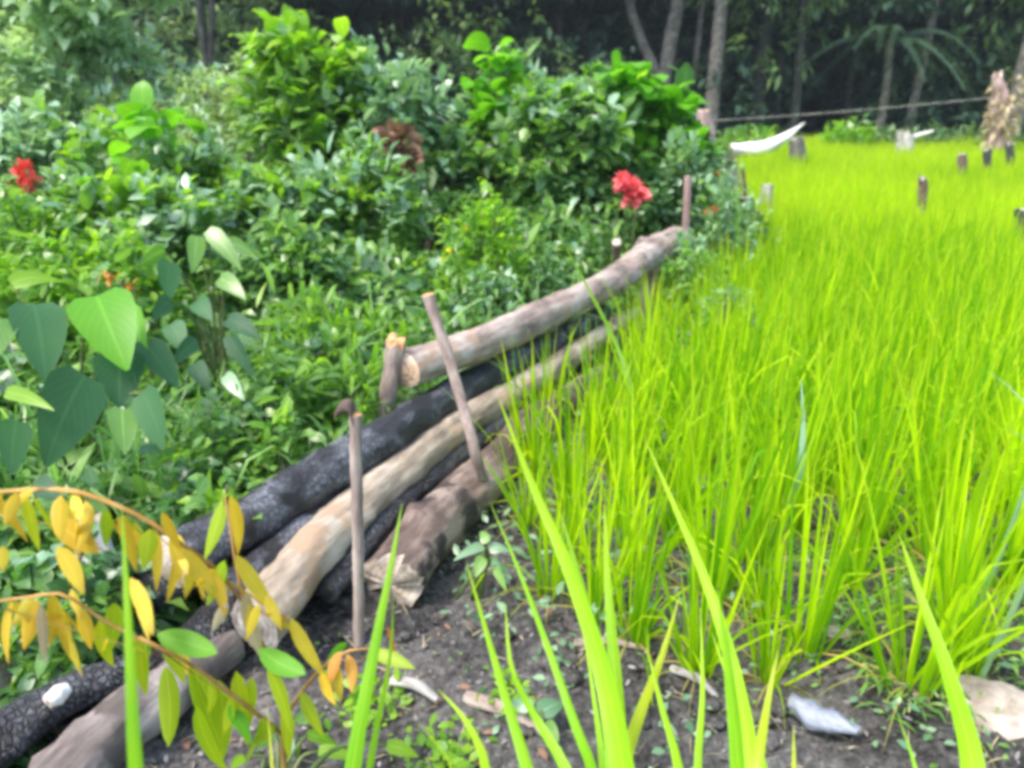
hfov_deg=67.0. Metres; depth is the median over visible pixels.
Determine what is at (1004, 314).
rice plant
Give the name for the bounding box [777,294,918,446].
rice plant
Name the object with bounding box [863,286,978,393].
rice plant
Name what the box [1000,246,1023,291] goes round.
rice plant
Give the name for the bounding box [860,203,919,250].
rice plant
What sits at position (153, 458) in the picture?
weeds
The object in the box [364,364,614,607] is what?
log
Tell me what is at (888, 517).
rice plant
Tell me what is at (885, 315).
rice plant
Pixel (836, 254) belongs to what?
rice plant
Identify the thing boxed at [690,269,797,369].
rice plant
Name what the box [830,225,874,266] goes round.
rice plant
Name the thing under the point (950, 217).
rice plant
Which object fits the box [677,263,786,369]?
rice plant
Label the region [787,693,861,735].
flat stone
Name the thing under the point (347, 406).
stake
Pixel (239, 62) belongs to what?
shrub
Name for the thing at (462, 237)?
herb
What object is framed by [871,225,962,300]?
rice plant
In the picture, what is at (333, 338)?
weed
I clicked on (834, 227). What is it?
rice plant
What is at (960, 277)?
rice plant
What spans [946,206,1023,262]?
rice plant
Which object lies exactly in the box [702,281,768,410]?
rice plant
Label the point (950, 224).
rice plant
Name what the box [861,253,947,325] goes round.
rice plant
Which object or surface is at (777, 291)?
rice plant
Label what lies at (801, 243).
rice plant
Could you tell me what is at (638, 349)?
rice plant
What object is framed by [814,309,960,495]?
rice plant
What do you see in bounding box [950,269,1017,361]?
rice plant
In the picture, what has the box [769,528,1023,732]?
short grass
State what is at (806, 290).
rice plant
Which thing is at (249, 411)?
weed
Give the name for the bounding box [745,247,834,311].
rice plant
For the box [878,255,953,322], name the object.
rice plant
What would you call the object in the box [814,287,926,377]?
rice plant
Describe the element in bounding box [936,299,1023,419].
rice plant
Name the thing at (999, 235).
rice plant
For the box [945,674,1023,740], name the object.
stone
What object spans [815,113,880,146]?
weed
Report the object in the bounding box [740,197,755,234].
post
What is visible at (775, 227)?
rice plant
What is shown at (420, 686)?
stick
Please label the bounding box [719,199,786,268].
weed
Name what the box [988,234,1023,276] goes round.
rice plant
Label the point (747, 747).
rice plant
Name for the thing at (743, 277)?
rice plant
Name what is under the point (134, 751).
rice plant
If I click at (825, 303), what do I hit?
rice plant
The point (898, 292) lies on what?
rice plant
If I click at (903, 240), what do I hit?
rice plant
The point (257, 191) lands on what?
shrub
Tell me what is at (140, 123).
shrub
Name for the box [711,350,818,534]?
rice plant
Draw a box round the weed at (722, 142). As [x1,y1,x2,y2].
[714,122,789,167]
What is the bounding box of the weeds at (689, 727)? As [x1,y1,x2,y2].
[476,537,1015,767]
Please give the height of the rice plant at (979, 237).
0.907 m
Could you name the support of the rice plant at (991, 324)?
on the ground at (810, 745)
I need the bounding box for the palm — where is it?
[793,24,979,133]
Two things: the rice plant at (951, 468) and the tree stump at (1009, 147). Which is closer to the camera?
the rice plant at (951, 468)
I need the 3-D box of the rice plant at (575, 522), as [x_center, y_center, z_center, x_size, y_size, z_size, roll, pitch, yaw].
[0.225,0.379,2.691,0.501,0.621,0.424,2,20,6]
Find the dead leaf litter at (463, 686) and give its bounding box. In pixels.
[181,430,1010,767]
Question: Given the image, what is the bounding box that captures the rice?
[726,133,1023,553]
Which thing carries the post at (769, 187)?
on the ground at (810, 745)
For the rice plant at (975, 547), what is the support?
on the ground at (810, 745)
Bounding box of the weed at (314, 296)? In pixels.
[236,263,381,371]
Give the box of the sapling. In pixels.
[0,487,414,767]
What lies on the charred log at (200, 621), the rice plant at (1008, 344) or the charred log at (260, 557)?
the charred log at (260, 557)
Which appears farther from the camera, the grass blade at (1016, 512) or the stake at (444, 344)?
the stake at (444, 344)
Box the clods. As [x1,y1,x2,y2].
[190,440,1023,767]
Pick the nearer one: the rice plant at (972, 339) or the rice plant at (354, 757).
the rice plant at (354, 757)
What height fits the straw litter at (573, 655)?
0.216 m
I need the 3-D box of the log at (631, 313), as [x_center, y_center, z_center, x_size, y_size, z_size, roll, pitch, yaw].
[0.392,-0.195,4.624,0.151,0.116,2.134,10,22,25]
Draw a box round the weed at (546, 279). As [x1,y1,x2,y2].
[506,241,577,322]
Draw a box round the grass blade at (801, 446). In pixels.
[776,381,805,534]
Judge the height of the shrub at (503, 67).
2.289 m
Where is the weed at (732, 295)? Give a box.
[689,279,763,342]
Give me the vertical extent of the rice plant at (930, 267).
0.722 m
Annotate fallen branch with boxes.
[730,122,805,156]
[913,130,933,138]
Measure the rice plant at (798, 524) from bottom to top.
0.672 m
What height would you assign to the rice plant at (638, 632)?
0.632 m
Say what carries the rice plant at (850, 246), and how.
on the ground at (810, 745)
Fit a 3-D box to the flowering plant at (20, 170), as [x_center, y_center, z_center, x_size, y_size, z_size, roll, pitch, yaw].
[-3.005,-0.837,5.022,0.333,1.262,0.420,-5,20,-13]
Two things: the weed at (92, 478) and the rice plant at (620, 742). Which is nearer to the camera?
the rice plant at (620, 742)
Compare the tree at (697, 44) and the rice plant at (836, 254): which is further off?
the tree at (697, 44)
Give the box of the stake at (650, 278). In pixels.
[638,264,658,329]
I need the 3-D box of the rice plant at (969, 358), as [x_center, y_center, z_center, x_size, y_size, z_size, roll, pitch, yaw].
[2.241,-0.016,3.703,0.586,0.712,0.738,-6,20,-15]
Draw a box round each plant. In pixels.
[0,270,178,500]
[8,156,54,233]
[95,269,170,389]
[121,505,142,767]
[138,226,261,406]
[231,707,417,767]
[267,506,451,767]
[439,321,594,488]
[439,397,682,767]
[454,531,509,599]
[475,413,639,619]
[479,413,608,538]
[491,322,591,434]
[501,346,674,535]
[512,697,562,741]
[515,410,623,570]
[520,438,689,663]
[532,312,686,472]
[535,359,698,548]
[561,297,684,434]
[562,320,707,451]
[565,299,686,399]
[570,340,681,496]
[570,349,747,507]
[574,374,775,620]
[574,475,705,705]
[576,372,791,568]
[578,277,754,384]
[588,328,730,479]
[597,254,699,361]
[606,333,744,526]
[607,170,651,256]
[615,272,687,405]
[615,272,710,415]
[618,275,722,334]
[618,498,807,719]
[628,268,681,360]
[628,301,718,463]
[628,383,802,642]
[631,264,777,422]
[640,359,856,599]
[644,438,795,767]
[645,342,780,489]
[655,262,781,384]
[658,293,806,464]
[659,246,755,321]
[661,294,744,424]
[662,304,772,411]
[671,258,743,327]
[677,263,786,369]
[677,266,745,332]
[679,255,737,322]
[679,267,750,328]
[679,281,832,443]
[681,464,872,642]
[689,255,808,336]
[689,298,859,450]
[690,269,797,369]
[690,288,790,349]
[692,234,756,276]
[692,243,765,279]
[692,292,857,474]
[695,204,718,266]
[695,307,859,415]
[697,235,773,293]
[697,275,814,379]
[698,247,809,320]
[699,277,744,344]
[701,218,764,304]
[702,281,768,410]
[703,244,751,307]
[703,348,908,521]
[705,226,778,271]
[708,306,823,424]
[709,432,932,713]
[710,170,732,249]
[710,235,809,299]
[710,244,790,288]
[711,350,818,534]
[714,278,787,399]
[716,282,781,375]
[718,271,825,397]
[718,539,919,734]
[719,229,772,283]
[719,297,831,398]
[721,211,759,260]
[721,351,789,462]
[725,257,845,358]
[725,345,862,522]
[729,206,791,285]
[730,249,796,302]
[730,323,926,492]
[731,189,780,238]
[731,231,792,263]
[732,377,864,559]
[733,210,796,277]
[736,223,827,297]
[740,299,924,444]
[742,423,1023,767]
[743,221,775,261]
[744,212,815,270]
[744,232,796,301]
[744,268,822,327]
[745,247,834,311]
[747,239,777,303]
[748,239,831,317]
[748,262,793,326]
[749,216,796,284]
[750,206,827,277]
[750,258,835,314]
[752,261,818,331]
[752,401,977,615]
[753,210,787,255]
[754,283,882,423]
[755,235,807,297]
[755,318,940,501]
[756,220,821,262]
[758,196,790,255]
[759,215,810,254]
[759,295,852,378]
[760,192,800,241]
[760,199,809,229]
[762,197,836,242]
[765,315,904,424]
[767,231,854,314]
[767,273,843,389]
[768,214,807,274]
[770,283,892,398]
[774,274,845,361]
[777,249,886,352]
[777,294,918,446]
[778,208,812,248]
[780,272,883,359]
[782,247,876,336]
[782,265,851,329]
[783,208,817,252]
[783,310,894,431]
[784,216,873,271]
[786,198,826,249]
[786,229,845,293]
[789,235,833,276]
[795,255,845,311]
[796,197,828,243]
[796,227,867,271]
[796,229,884,309]
[797,211,846,249]
[797,222,838,278]
[797,281,871,368]
[797,353,932,554]
[798,226,835,268]
[799,224,878,305]
[799,268,871,348]
[800,198,837,251]
[802,225,863,309]
[803,250,872,337]
[804,212,857,302]
[806,263,901,345]
[812,337,1010,549]
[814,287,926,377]
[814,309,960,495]
[815,209,864,250]
[815,230,911,308]
[816,200,867,240]
[816,214,874,263]
[818,211,885,255]
[818,248,855,312]
[819,239,880,341]
[819,271,929,347]
[819,327,984,480]
[820,311,964,433]
[823,202,867,260]
[823,226,865,282]
[825,216,860,267]
[827,207,874,278]
[827,272,932,331]
[828,274,957,353]
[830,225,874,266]
[830,284,940,406]
[833,232,878,281]
[834,216,924,312]
[835,360,1023,570]
[840,307,904,406]
[841,251,919,301]
[842,233,909,283]
[844,207,898,261]
[844,208,893,257]
[844,214,918,277]
[845,218,943,282]
[845,257,985,394]
[845,286,909,377]
[849,408,1023,694]
[852,264,970,368]
[853,251,897,313]
[855,230,925,307]
[855,346,926,474]
[856,212,884,241]
[856,252,908,308]
[857,205,928,264]
[857,236,943,314]
[857,280,961,372]
[859,268,928,354]
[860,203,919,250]
[860,230,902,272]
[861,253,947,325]
[861,267,910,314]
[861,273,994,391]
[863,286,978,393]
[869,228,955,320]
[870,302,984,400]
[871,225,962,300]
[872,212,964,283]
[875,212,944,275]
[877,325,1023,495]
[877,345,1021,483]
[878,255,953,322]
[879,317,989,423]
[880,281,1023,413]
[883,296,1023,453]
[884,204,923,247]
[884,212,935,251]
[884,224,940,253]
[885,368,1023,537]
[887,218,958,266]
[888,324,1023,494]
[888,532,1023,716]
[890,231,932,308]
[891,408,1023,606]
[893,304,996,446]
[893,340,1021,520]
[896,282,1018,409]
[897,209,954,260]
[897,216,962,266]
[898,534,985,767]
[899,262,1002,363]
[901,217,985,266]
[902,226,961,294]
[902,234,992,300]
[902,266,982,330]
[906,215,963,260]
[907,250,1017,358]
[908,243,1019,310]
[908,246,959,317]
[909,296,990,403]
[912,210,982,270]
[912,232,988,296]
[912,237,962,293]
[912,265,1011,370]
[913,256,984,308]
[913,327,1023,469]
[913,678,932,687]
[914,226,1023,309]
[916,239,967,322]
[916,247,987,296]
[918,270,967,345]
[923,214,979,247]
[924,202,968,249]
[925,197,971,244]
[927,302,1023,408]
[930,248,995,320]
[932,207,1019,271]
[934,229,980,293]
[934,248,1012,347]
[935,214,985,251]
[936,252,1008,335]
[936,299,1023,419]
[937,197,995,254]
[941,207,1008,258]
[943,228,995,284]
[945,229,1006,312]
[945,234,976,305]
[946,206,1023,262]
[946,222,1023,296]
[946,247,1023,337]
[947,210,1023,262]
[950,248,1023,348]
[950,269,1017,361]
[952,431,1023,601]
[956,246,1023,347]
[956,286,1023,364]
[960,279,1023,378]
[963,271,1023,380]
[965,225,1005,271]
[965,234,1018,301]
[968,234,1023,297]
[970,300,1023,409]
[975,279,1023,370]
[976,209,1023,262]
[979,259,1023,345]
[981,317,1023,450]
[984,224,1023,269]
[986,216,1022,255]
[987,242,1023,308]
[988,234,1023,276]
[988,235,1023,281]
[990,244,1021,283]
[997,226,1023,276]
[998,212,1023,269]
[999,213,1023,251]
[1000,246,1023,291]
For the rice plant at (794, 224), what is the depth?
7.20 m
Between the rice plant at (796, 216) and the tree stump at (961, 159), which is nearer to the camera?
the rice plant at (796, 216)
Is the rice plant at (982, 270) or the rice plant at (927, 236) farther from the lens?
the rice plant at (927, 236)
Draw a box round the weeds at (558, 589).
[439,318,763,637]
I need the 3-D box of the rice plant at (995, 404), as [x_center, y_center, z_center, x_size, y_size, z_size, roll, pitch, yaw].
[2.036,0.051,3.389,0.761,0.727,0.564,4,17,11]
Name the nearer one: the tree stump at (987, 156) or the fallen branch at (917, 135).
the tree stump at (987, 156)
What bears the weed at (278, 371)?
on the ground at (810, 745)
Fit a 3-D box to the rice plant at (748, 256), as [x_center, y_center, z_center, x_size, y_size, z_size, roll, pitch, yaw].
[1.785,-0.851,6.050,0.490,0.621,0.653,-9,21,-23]
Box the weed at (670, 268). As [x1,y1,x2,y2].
[659,237,730,327]
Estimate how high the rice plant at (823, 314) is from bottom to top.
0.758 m
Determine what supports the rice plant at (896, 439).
on the ground at (810, 745)
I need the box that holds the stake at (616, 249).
[612,239,620,262]
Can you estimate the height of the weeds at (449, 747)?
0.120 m
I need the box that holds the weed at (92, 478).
[27,464,127,543]
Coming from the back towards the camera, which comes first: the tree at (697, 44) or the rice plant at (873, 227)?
the tree at (697, 44)
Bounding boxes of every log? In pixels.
[0,641,32,688]
[0,654,157,767]
[28,630,245,767]
[133,551,248,612]
[150,604,243,664]
[161,304,611,587]
[204,484,349,618]
[230,311,633,648]
[317,411,513,602]
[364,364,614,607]
[398,226,690,387]
[516,307,643,410]
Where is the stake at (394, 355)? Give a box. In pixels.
[378,332,405,416]
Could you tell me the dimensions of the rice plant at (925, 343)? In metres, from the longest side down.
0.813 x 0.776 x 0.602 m
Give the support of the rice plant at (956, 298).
on the ground at (810, 745)
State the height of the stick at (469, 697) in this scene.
0.058 m
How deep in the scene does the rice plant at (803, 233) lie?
7.04 m
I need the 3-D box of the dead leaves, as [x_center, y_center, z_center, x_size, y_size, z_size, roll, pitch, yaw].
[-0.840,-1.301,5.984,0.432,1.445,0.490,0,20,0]
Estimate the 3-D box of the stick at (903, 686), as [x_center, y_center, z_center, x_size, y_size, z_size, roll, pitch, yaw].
[1.055,0.823,2.077,0.027,0.039,0.162,-15,24,-35]
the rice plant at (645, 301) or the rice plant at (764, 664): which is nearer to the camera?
the rice plant at (764, 664)
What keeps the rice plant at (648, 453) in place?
on the ground at (810, 745)
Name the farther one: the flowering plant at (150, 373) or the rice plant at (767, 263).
the rice plant at (767, 263)
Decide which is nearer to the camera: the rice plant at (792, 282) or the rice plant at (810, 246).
the rice plant at (792, 282)
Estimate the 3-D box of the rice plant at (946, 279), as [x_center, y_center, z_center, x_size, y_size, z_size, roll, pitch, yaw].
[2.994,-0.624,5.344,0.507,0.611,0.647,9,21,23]
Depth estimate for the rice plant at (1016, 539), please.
2.44 m
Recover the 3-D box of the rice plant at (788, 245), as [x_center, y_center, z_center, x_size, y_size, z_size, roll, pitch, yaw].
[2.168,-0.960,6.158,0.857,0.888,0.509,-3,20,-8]
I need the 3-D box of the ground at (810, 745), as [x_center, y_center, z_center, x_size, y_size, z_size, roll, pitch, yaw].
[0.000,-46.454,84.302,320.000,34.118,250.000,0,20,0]
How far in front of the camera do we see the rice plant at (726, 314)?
4.53 m
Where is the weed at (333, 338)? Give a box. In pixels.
[281,318,375,409]
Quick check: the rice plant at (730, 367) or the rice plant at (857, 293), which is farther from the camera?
the rice plant at (857, 293)
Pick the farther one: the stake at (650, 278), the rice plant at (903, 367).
the stake at (650, 278)
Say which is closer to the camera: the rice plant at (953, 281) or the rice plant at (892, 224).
the rice plant at (953, 281)
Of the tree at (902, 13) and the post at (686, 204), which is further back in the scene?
the tree at (902, 13)
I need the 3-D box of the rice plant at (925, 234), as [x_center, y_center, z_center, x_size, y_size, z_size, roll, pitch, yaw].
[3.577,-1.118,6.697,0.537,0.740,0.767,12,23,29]
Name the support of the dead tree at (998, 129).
on the ground at (810, 745)
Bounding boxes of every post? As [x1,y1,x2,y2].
[682,176,691,232]
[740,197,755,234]
[741,168,746,196]
[759,184,772,217]
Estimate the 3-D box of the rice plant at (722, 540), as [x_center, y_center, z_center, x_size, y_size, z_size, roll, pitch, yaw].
[0.611,0.372,2.322,0.590,0.785,0.762,-3,20,-9]
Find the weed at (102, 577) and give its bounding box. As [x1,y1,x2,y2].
[23,522,155,679]
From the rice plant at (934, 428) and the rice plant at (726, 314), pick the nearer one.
the rice plant at (934, 428)
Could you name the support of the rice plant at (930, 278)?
on the ground at (810, 745)
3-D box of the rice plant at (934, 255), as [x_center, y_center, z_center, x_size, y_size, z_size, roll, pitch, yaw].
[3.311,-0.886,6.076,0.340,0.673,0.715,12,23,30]
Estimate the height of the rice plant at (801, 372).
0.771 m
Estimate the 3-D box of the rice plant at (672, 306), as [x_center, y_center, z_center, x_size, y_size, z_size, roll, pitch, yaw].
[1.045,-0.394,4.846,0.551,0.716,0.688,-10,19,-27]
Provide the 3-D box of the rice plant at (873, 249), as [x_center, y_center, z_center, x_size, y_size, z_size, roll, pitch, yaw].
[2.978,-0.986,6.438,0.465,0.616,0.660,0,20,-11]
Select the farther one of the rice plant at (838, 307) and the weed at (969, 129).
the weed at (969, 129)
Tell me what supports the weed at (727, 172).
on the ground at (810, 745)
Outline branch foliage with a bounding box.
[118,0,1023,94]
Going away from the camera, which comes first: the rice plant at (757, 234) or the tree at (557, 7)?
the rice plant at (757, 234)
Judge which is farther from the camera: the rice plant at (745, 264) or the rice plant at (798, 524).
the rice plant at (745, 264)
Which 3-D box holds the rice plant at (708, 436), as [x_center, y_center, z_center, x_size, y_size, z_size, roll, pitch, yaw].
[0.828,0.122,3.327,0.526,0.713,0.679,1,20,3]
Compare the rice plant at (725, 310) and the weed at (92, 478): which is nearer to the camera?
the weed at (92, 478)
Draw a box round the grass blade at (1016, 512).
[974,375,1023,618]
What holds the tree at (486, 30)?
on the ground at (810, 745)
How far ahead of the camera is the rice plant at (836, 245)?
6.27 m
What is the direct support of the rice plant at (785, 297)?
on the ground at (810, 745)
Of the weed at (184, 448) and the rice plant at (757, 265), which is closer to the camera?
the weed at (184, 448)
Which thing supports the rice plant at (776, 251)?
on the ground at (810, 745)
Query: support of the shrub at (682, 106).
on the ground at (810, 745)
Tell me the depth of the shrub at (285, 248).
4.39 m
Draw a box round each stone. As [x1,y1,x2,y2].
[42,683,71,706]
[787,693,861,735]
[822,625,852,637]
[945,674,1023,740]
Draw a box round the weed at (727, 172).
[713,150,744,223]
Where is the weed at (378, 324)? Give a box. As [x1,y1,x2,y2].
[329,273,424,359]
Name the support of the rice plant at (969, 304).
on the ground at (810, 745)
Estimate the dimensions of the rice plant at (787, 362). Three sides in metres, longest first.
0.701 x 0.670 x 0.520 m
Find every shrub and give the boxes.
[0,89,108,249]
[0,106,155,247]
[0,173,140,315]
[0,214,219,380]
[36,54,229,172]
[40,159,229,318]
[108,80,254,286]
[127,52,304,164]
[188,46,304,182]
[195,203,374,336]
[199,159,356,282]
[217,4,384,231]
[276,107,436,290]
[328,28,478,230]
[381,187,497,277]
[410,41,681,253]
[457,31,554,261]
[560,159,676,267]
[576,50,674,232]
[634,62,726,244]
[642,126,730,241]
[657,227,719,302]
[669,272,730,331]
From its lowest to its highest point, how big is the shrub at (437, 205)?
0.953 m
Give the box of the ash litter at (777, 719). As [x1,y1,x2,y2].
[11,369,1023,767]
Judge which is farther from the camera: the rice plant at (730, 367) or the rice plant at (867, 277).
the rice plant at (867, 277)
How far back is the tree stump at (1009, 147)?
16.27 m
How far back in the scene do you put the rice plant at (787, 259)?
5.71 m
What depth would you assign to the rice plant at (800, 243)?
6.70 m
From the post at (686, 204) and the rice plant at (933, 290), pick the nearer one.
the rice plant at (933, 290)
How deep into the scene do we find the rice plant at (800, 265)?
5.75 m
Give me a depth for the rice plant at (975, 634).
2.07 m
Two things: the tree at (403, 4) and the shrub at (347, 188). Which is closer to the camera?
the shrub at (347, 188)
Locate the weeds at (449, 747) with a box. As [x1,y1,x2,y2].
[287,665,535,767]
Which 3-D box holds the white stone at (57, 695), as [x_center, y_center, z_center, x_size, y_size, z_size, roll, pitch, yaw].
[-1.078,0.740,1.839,0.046,0.052,0.060,11,22,28]
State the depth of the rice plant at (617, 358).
4.09 m
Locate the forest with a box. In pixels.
[23,0,1023,149]
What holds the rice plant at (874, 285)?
on the ground at (810, 745)
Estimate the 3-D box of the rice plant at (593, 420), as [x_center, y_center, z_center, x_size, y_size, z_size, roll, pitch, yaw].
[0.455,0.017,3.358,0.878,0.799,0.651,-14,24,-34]
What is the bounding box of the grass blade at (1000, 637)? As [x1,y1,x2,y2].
[980,429,1023,678]
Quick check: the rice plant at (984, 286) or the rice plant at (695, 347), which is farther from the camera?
the rice plant at (984, 286)
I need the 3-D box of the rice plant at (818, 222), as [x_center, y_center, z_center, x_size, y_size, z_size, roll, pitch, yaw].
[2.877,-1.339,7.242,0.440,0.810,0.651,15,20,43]
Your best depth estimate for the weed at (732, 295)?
4.69 m
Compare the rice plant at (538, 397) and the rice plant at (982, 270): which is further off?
the rice plant at (982, 270)
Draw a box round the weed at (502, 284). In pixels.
[449,263,525,330]
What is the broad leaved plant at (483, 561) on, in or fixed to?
on the ground at (810, 745)
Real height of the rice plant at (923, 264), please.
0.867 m
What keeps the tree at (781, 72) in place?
on the ground at (810, 745)
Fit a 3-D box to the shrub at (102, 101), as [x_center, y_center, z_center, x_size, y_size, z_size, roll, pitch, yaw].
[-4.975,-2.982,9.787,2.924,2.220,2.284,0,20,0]
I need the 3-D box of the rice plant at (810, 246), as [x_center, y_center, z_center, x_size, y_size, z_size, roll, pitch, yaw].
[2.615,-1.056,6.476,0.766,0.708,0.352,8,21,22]
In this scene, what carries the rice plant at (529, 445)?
on the ground at (810, 745)
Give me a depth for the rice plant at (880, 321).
4.42 m
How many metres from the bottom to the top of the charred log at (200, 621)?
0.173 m
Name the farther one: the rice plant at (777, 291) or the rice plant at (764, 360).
the rice plant at (777, 291)
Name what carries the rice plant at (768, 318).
on the ground at (810, 745)
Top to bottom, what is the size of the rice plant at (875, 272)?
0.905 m
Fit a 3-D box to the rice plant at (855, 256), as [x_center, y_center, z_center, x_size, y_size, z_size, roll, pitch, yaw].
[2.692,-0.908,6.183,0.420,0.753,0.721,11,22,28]
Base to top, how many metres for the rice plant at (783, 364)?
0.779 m
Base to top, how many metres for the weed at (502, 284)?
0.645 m
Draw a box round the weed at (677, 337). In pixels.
[640,328,710,368]
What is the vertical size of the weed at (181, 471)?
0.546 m
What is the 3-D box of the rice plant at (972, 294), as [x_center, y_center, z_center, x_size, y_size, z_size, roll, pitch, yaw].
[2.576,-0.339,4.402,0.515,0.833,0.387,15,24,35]
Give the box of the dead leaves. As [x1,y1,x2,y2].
[372,117,431,246]
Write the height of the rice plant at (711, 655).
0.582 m
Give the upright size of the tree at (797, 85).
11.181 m
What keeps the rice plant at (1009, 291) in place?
on the ground at (810, 745)
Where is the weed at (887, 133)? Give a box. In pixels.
[871,123,948,145]
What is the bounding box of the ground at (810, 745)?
[12,1,1023,767]
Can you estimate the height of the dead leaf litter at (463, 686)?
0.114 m
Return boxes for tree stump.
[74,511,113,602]
[695,109,715,156]
[788,135,806,164]
[895,130,913,154]
[914,174,927,215]
[957,153,967,175]
[982,148,991,168]
[1005,141,1014,170]
[1009,208,1023,249]
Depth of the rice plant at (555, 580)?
2.48 m
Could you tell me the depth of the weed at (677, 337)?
4.47 m
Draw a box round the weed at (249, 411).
[188,382,291,493]
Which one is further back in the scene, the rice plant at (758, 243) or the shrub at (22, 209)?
the rice plant at (758, 243)
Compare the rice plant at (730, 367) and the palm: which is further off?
the palm
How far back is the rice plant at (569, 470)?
2.93 m
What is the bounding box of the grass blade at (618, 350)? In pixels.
[562,241,634,459]
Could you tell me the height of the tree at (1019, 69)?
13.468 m
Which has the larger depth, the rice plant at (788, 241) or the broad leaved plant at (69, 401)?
the rice plant at (788, 241)
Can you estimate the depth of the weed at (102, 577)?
2.06 m
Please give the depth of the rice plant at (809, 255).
6.00 m
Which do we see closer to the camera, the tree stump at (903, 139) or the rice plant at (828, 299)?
the rice plant at (828, 299)
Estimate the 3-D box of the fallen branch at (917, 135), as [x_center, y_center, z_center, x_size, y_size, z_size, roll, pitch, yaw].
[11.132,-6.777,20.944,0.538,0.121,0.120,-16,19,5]
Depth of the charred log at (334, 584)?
2.73 m
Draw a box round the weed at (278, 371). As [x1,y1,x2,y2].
[226,347,345,457]
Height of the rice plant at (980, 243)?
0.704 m
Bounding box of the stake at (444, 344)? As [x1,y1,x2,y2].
[422,293,488,481]
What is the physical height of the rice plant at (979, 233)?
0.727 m
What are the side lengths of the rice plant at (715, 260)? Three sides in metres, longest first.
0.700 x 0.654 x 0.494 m
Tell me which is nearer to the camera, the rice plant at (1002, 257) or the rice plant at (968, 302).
the rice plant at (968, 302)
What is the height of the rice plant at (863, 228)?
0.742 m
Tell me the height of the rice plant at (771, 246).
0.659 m
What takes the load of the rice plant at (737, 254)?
on the ground at (810, 745)
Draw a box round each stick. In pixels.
[389,674,439,702]
[463,690,538,732]
[574,637,642,649]
[669,664,717,697]
[876,673,930,708]
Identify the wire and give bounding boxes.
[712,97,991,120]
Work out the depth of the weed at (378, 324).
3.99 m
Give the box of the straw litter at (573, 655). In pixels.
[143,351,1023,767]
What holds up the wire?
attached to the tree stump at (704, 116)
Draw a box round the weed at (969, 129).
[916,119,1023,146]
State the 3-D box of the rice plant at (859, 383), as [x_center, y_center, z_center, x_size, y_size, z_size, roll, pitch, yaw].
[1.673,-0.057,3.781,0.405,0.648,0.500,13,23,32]
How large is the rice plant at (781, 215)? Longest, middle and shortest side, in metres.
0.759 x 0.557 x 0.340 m
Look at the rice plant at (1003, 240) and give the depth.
6.48 m
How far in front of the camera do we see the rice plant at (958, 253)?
6.02 m
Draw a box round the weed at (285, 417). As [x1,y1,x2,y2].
[227,396,325,491]
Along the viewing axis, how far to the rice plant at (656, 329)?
4.05 m
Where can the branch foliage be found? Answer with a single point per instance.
(452, 43)
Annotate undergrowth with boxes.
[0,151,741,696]
[0,158,738,598]
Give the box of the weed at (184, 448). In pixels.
[147,407,259,512]
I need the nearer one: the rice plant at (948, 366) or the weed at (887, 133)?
the rice plant at (948, 366)
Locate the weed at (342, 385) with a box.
[303,330,423,443]
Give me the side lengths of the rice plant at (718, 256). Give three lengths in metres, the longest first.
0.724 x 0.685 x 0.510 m
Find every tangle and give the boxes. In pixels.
[0,156,715,619]
[0,156,740,690]
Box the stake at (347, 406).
[334,399,364,646]
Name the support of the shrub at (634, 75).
on the ground at (810, 745)
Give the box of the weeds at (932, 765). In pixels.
[275,525,1016,767]
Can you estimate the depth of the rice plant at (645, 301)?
4.62 m
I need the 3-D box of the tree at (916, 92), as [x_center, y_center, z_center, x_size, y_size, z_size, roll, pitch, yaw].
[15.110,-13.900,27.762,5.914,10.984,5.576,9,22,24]
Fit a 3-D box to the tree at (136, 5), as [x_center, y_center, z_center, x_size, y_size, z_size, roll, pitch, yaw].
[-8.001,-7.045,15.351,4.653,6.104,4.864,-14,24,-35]
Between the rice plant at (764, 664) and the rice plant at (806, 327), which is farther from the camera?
the rice plant at (806, 327)
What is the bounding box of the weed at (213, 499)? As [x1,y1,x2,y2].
[176,467,274,601]
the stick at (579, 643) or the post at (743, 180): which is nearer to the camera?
the stick at (579, 643)
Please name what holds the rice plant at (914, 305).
on the ground at (810, 745)
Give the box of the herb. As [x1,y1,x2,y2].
[424,177,540,317]
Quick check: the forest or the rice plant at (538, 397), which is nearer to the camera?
the rice plant at (538, 397)
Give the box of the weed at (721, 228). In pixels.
[699,180,768,272]
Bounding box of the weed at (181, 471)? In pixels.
[115,444,241,550]
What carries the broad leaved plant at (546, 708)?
on the ground at (810, 745)
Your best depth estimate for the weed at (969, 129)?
24.64 m
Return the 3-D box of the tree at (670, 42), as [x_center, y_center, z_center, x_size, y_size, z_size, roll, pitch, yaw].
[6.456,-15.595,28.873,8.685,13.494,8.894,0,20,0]
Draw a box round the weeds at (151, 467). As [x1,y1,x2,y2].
[0,242,668,505]
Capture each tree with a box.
[0,0,142,149]
[0,75,76,115]
[65,0,210,128]
[106,0,194,86]
[195,0,217,133]
[242,0,435,45]
[279,0,494,46]
[471,0,648,80]
[482,0,489,77]
[624,0,684,84]
[689,0,704,90]
[705,0,727,137]
[749,0,774,136]
[749,0,965,131]
[772,0,788,135]
[789,0,807,137]
[904,0,941,132]
[947,0,984,132]
[976,70,1023,150]
[1009,35,1023,137]
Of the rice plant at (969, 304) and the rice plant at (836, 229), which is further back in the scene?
the rice plant at (836, 229)
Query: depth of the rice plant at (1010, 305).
4.66 m
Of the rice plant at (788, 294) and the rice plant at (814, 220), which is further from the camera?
the rice plant at (814, 220)
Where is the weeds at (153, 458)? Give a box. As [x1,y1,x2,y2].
[0,224,692,534]

